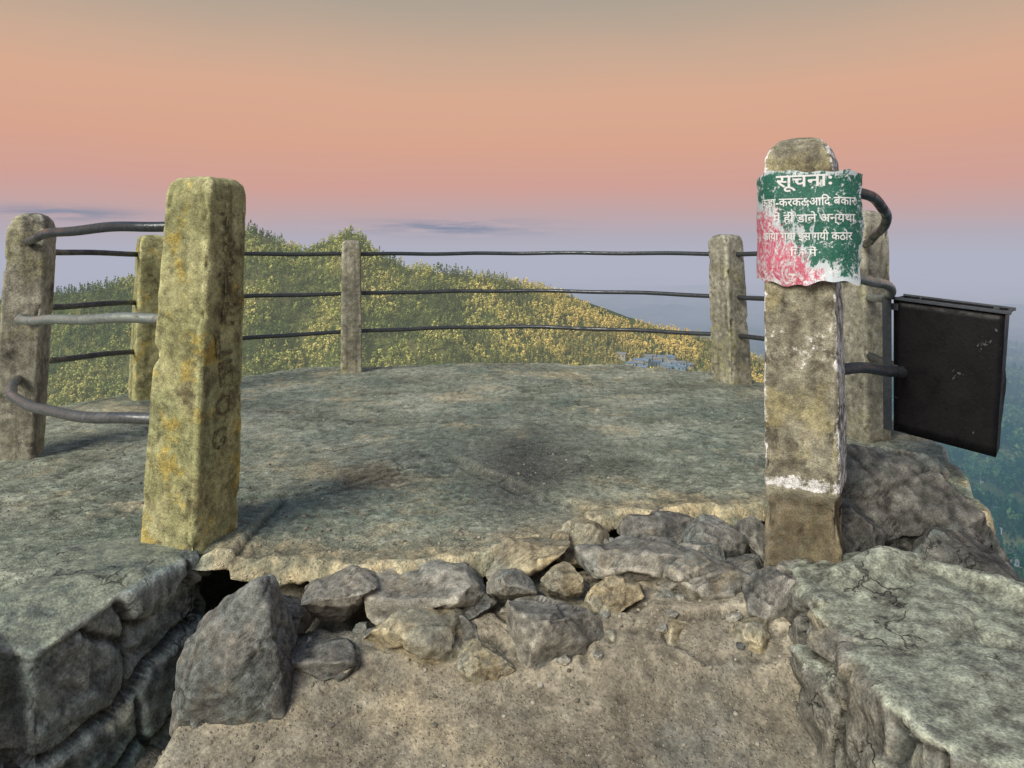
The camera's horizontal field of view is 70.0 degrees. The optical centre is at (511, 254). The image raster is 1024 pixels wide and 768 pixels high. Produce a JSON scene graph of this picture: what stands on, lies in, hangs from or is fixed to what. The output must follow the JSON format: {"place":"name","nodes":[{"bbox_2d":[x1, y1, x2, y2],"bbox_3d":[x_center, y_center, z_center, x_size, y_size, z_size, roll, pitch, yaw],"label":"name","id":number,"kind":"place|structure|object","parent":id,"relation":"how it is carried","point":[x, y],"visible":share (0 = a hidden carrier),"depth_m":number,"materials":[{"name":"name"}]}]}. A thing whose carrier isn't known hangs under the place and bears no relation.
{"place":"outdoors","nodes":[
{"label":"outdoors","id":0,"kind":"place"},
{"bbox_2d":[0,536,211,767],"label":"stone wall","id":1,"kind":"structure","parent":0,"point":[92,646],"depth_m":2.29,"materials":[{"name":"grey stone"}]},
{"bbox_2d":[133,521,821,767],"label":"path","id":2,"kind":"structure","parent":0,"point":[218,586],"depth_m":2.21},
{"bbox_2d":[169,573,297,736],"bbox_3d":[-0.852,1.227,2.271,0.361,0.460,0.269,0,0,-3],"label":"boulder","id":3,"kind":"object","parent":2,"relation":"on","point":[234,666],"visible":0.88,"depth_m":2.18,"materials":[{"name":"stone"}]},
{"bbox_2d":[283,594,315,636],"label":"stone","id":4,"kind":"object","parent":2,"relation":"on","point":[303,618],"visible":0.29,"depth_m":2.44,"materials":[{"name":"grey stone"}]},
{"bbox_2d":[291,637,359,681],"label":"stone","id":5,"kind":"object","parent":2,"relation":"on","point":[336,658],"visible":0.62,"depth_m":2.30,"materials":[{"name":"grey stone"}]},
{"bbox_2d":[301,565,377,621],"bbox_3d":[-0.599,1.180,2.550,0.252,0.180,0.243,6,2,-10],"label":"stone","id":6,"kind":"object","parent":2,"relation":"on","point":[337,596],"visible":0.89,"depth_m":2.48,"materials":[{"name":"grey stone"}]},
{"bbox_2d":[355,648,361,654],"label":"stone","id":7,"kind":"object","parent":2,"relation":"on","point":[358,651],"visible":0.69,"depth_m":2.36,"materials":[{"name":"grey stone"}]},
{"bbox_2d":[352,622,368,632],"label":"stone","id":8,"kind":"object","parent":2,"relation":"on","point":[360,627],"visible":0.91,"depth_m":2.46,"materials":[{"name":"grey stone"}]},
{"bbox_2d":[361,626,376,646],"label":"stone","id":9,"kind":"object","parent":2,"relation":"on","point":[365,634],"visible":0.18,"depth_m":2.42,"materials":[{"name":"grey stone"}]},
{"bbox_2d":[362,607,464,663],"bbox_3d":[-0.307,1.283,2.417,0.381,0.210,0.257,6,2,-5],"label":"stone","id":10,"kind":"object","parent":2,"relation":"on","point":[428,636],"visible":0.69,"depth_m":2.35,"materials":[{"name":"grey stone"}]},
{"bbox_2d":[364,559,485,625],"bbox_3d":[-0.303,1.182,2.580,0.427,0.157,0.287,3,2,2],"label":"stone","id":11,"kind":"object","parent":10,"relation":"on","point":[439,584],"visible":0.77,"depth_m":2.51,"materials":[{"name":"grey stone"}]},
{"bbox_2d":[459,615,479,642],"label":"stone","id":12,"kind":"object","parent":2,"relation":"on","point":[468,627],"visible":0.25,"depth_m":2.44,"materials":[{"name":"grey stone"}]},
{"bbox_2d":[460,592,496,619],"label":"stone","id":13,"kind":"object","parent":2,"relation":"on","point":[486,602],"visible":0.41,"depth_m":2.52,"materials":[{"name":"grey stone"}]},
{"bbox_2d":[457,638,514,683],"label":"stone","id":14,"kind":"object","parent":2,"relation":"on","point":[479,662],"visible":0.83,"depth_m":2.29,"materials":[{"name":"beige stone"}]},
{"bbox_2d":[499,604,505,615],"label":"stone","id":15,"kind":"object","parent":2,"relation":"on","point":[502,610],"visible":0.4,"depth_m":2.56,"materials":[{"name":"grey stone"}]},
{"bbox_2d":[486,568,536,597],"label":"stone","id":16,"kind":"object","parent":2,"relation":"on","point":[512,583],"visible":0.98,"depth_m":2.50,"materials":[{"name":"grey stone"}]},
{"bbox_2d":[486,531,570,579],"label":"stone","id":17,"kind":"object","parent":16,"relation":"on","point":[530,556],"visible":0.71,"depth_m":2.69,"materials":[{"name":"beige stone"}]},
{"bbox_2d":[506,595,603,669],"bbox_3d":[0.127,1.283,2.459,0.346,0.251,0.278,9,0,-24],"label":"stone","id":18,"kind":"object","parent":2,"relation":"on","point":[544,631],"visible":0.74,"depth_m":2.34,"materials":[{"name":"grey stone"}]},
{"bbox_2d":[540,561,583,598],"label":"stone","id":19,"kind":"object","parent":2,"relation":"on","point":[564,579],"visible":1,"depth_m":2.55,"materials":[{"name":"beige stone"}]},
{"bbox_2d":[555,654,571,664],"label":"stone","id":20,"kind":"object","parent":2,"relation":"on","point":[565,659],"visible":1,"depth_m":2.32,"materials":[{"name":"white stone"}]},
{"bbox_2d":[556,517,609,567],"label":"stone","id":21,"kind":"object","parent":2,"relation":"on","point":[580,530],"visible":0.4,"depth_m":2.83,"materials":[{"name":"beige stone"}]},
{"bbox_2d":[583,580,589,587],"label":"stone","id":22,"kind":"object","parent":2,"relation":"on","point":[586,585],"visible":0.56,"depth_m":2.68,"materials":[{"name":"grey stone"}]},
{"bbox_2d":[593,651,602,659],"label":"stone","id":23,"kind":"object","parent":2,"relation":"on","point":[597,655],"visible":1,"depth_m":2.33,"materials":[{"name":"grey stone"}]},
{"bbox_2d":[599,610,610,618],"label":"stone","id":24,"kind":"object","parent":2,"relation":"on","point":[605,614],"visible":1,"depth_m":2.48,"materials":[{"name":"grey stone"}]},
{"bbox_2d":[605,629,616,641],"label":"stone","id":25,"kind":"object","parent":2,"relation":"on","point":[610,634],"visible":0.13,"depth_m":2.41,"materials":[{"name":"beige stone"}]},
{"bbox_2d":[584,575,643,615],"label":"stone","id":26,"kind":"object","parent":2,"relation":"on","point":[615,594],"visible":0.92,"depth_m":2.51,"materials":[{"name":"beige stone"}]},
{"bbox_2d":[573,533,687,582],"bbox_3d":[0.481,1.141,2.750,0.499,0.148,0.305,5,2,-4],"label":"stone","id":27,"kind":"object","parent":26,"relation":"on","point":[643,557],"visible":0.82,"depth_m":2.65,"materials":[{"name":"grey stone"}]},
{"bbox_2d":[616,507,694,544],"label":"stone","id":28,"kind":"object","parent":2,"relation":"on","point":[671,525],"visible":0.55,"depth_m":2.94,"materials":[{"name":"grey stone"}]},
{"bbox_2d":[635,584,675,605],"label":"stone","id":29,"kind":"object","parent":2,"relation":"on","point":[662,589],"visible":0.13,"depth_m":2.59,"materials":[{"name":"grey stone"}]},
{"bbox_2d":[655,593,663,599],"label":"stone","id":30,"kind":"object","parent":2,"relation":"on","point":[659,596],"visible":1,"depth_m":2.53,"materials":[{"name":"grey stone"}]},
{"bbox_2d":[656,623,667,633],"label":"stone","id":31,"kind":"object","parent":2,"relation":"on","point":[662,628],"visible":1,"depth_m":2.40,"materials":[{"name":"grey stone"}]},
{"bbox_2d":[664,610,677,618],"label":"stone","id":32,"kind":"object","parent":2,"relation":"on","point":[671,614],"visible":0.98,"depth_m":2.45,"materials":[{"name":"grey stone"}]},
{"bbox_2d":[664,619,688,646],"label":"stone","id":33,"kind":"object","parent":2,"relation":"on","point":[675,629],"visible":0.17,"depth_m":2.40,"materials":[{"name":"beige stone"}]},
{"bbox_2d":[675,594,683,599],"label":"stone","id":34,"kind":"object","parent":2,"relation":"on","point":[679,596],"visible":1,"depth_m":2.53,"materials":[{"name":"grey stone"}]},
{"bbox_2d":[678,541,724,560],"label":"stone","id":35,"kind":"object","parent":2,"relation":"on","point":[713,549],"visible":0.41,"depth_m":2.78,"materials":[{"name":"grey stone"}]},
{"bbox_2d":[658,546,749,600],"bbox_3d":[0.692,1.207,2.658,0.386,0.217,0.291,9,5,7],"label":"stone","id":36,"kind":"object","parent":2,"relation":"on","point":[693,575],"visible":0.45,"depth_m":2.58,"materials":[{"name":"grey stone"}]},
{"bbox_2d":[682,514,749,558],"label":"stone","id":37,"kind":"object","parent":2,"relation":"on","point":[730,540],"visible":0.63,"depth_m":2.85,"materials":[{"name":"grey stone"}]},
{"bbox_2d":[726,612,742,622],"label":"stone","id":38,"kind":"object","parent":2,"relation":"on","point":[733,617],"visible":0.94,"depth_m":2.46,"materials":[{"name":"beige stone"}]},
{"bbox_2d":[736,642,743,649],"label":"stone","id":39,"kind":"object","parent":2,"relation":"on","point":[739,645],"visible":1,"depth_m":2.35,"materials":[{"name":"grey stone"}]},
{"bbox_2d":[724,553,763,573],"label":"stone","id":40,"kind":"object","parent":2,"relation":"on","point":[747,563],"visible":0.28,"depth_m":2.72,"materials":[{"name":"grey stone"}]},
{"bbox_2d":[729,617,769,653],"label":"stone","id":41,"kind":"object","parent":2,"relation":"on","point":[752,633],"visible":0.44,"depth_m":2.38,"materials":[{"name":"beige stone"}]},
{"bbox_2d":[734,516,764,562],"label":"stone","id":42,"kind":"object","parent":2,"relation":"on","point":[751,528],"visible":0.52,"depth_m":2.87,"materials":[{"name":"grey stone"}]},
{"bbox_2d":[742,566,795,623],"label":"stone","id":43,"kind":"object","parent":2,"relation":"on","point":[765,590],"visible":0.56,"depth_m":2.48,"materials":[{"name":"grey stone"}]},
{"bbox_2d":[841,501,886,552],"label":"boulder","id":44,"kind":"object","parent":2,"relation":"on","point":[861,531],"visible":0.26,"depth_m":2.77,"materials":[{"name":"grey stone"}]},
{"bbox_2d":[0,363,996,591],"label":"platform","id":45,"kind":"structure","parent":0,"point":[460,471],"depth_m":3.64,"materials":[{"name":"concrete"}]},
{"bbox_2d":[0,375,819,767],"bbox_3d":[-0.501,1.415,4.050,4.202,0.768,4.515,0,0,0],"label":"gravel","id":46,"kind":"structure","parent":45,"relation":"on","point":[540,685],"depth_m":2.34,"materials":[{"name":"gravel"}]},
{"bbox_2d":[0,137,907,566],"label":"fence","id":47,"kind":"object","parent":45,"relation":"on","point":[826,371],"visible":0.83,"depth_m":2.70,"materials":[{"name":"yellow concrete"}]},
{"bbox_2d":[756,169,863,286],"bbox_3d":[1.046,-0.093,2.606,0.368,0.417,0.144,0,0,30],"label":"notice sign","id":48,"kind":"object","parent":47,"relation":"attached to","point":[810,227],"visible":1,"depth_m":2.56,"materials":[{"name":"green metal"}]},
{"bbox_2d":[882,294,1015,456],"bbox_3d":[2.025,0.538,3.389,0.502,0.683,0.307,0,0,38],"label":"trash bin","id":49,"kind":"object","parent":47,"relation":"hanging from","point":[950,355],"visible":0.94,"depth_m":3.28,"materials":[{"name":"black metal"}]},
{"bbox_2d":[0,230,1023,579],"bbox_3d":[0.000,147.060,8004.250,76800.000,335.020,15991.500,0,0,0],"label":"hills","id":50,"kind":"structure","parent":0,"point":[990,284],"depth_m":772.30,"materials":[{"name":"green plant"}]},
{"bbox_2d":[0,219,764,405],"bbox_3d":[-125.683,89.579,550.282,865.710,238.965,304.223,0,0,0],"label":"forest","id":51,"kind":"object","parent":50,"relation":"on","point":[590,315],"visible":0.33,"depth_m":557.64,"materials":[{"name":"green plant"}]},
{"bbox_2d":[616,352,627,360],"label":"house","id":52,"kind":"structure","parent":50,"relation":"on","point":[622,356],"depth_m":603.31,"materials":[{"name":"white concrete"}]},
{"bbox_2d":[625,361,635,365],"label":"house","id":53,"kind":"structure","parent":50,"relation":"on","point":[631,363],"depth_m":590.61,"materials":[{"name":"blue concrete"}]},
{"bbox_2d":[632,358,642,360],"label":"house","id":54,"kind":"structure","parent":50,"relation":"on","point":[637,359],"depth_m":598.50,"materials":[{"name":"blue concrete"}]},
{"bbox_2d":[635,361,643,365],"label":"house","id":55,"kind":"structure","parent":50,"relation":"on","point":[639,363],"depth_m":592.88,"materials":[{"name":"white concrete"}]},
{"bbox_2d":[642,359,648,366],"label":"house","id":56,"kind":"structure","parent":50,"relation":"on","point":[645,361],"depth_m":604.72,"materials":[{"name":"metal"}]},
{"bbox_2d":[643,357,651,367],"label":"house","id":57,"kind":"structure","parent":50,"relation":"on","point":[650,362],"depth_m":609.53,"materials":[{"name":"metal"}]},
{"bbox_2d":[652,360,661,368],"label":"house","id":58,"kind":"structure","parent":50,"relation":"on","point":[655,363],"depth_m":620.21,"materials":[{"name":"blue concrete"}]},
{"bbox_2d":[670,360,676,367],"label":"house","id":59,"kind":"structure","parent":50,"relation":"on","point":[672,363],"depth_m":620.20,"materials":[{"name":"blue concrete"}]},
{"bbox_2d":[676,365,686,370],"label":"house","id":60,"kind":"structure","parent":50,"relation":"on","point":[682,367],"depth_m":611.40,"materials":[{"name":"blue concrete"}]},
{"bbox_2d":[892,340,1023,581],"bbox_3d":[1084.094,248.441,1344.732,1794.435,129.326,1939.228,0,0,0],"label":"forest","id":61,"kind":"object","parent":50,"relation":"on","point":[1013,408],"visible":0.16,"depth_m":997.26,"materials":[{"name":"green plant"}]},
{"bbox_2d":[1010,559,1019,566],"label":"house","id":62,"kind":"structure","parent":50,"relation":"on","point":[1016,561],"depth_m":618.55,"materials":[{"name":"white concrete"}]},
{"bbox_2d":[0,0,1023,267],"label":"sky","id":63,"kind":"structure","parent":0,"point":[414,125],"materials":[{"name":"orange"}]},
{"bbox_2d":[776,545,1023,767],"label":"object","id":64,"kind":"structure","parent":0,"point":[903,659],"depth_m":2.06,"materials":[{"name":"grey stone"}]},
{"bbox_2d":[841,444,1010,564],"bbox_3d":[1.541,1.174,3.070,0.827,0.745,0.614,0,0,-4],"label":"boulder","id":65,"kind":"object","parent":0,"point":[904,499],"visible":0.27,"depth_m":2.91,"materials":[{"name":"grey stone"}]},
{"bbox_2d":[908,526,1023,582],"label":"boulder","id":66,"kind":"object","parent":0,"point":[969,548],"visible":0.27,"depth_m":2.62,"materials":[{"name":"grey stone"}]}
]}

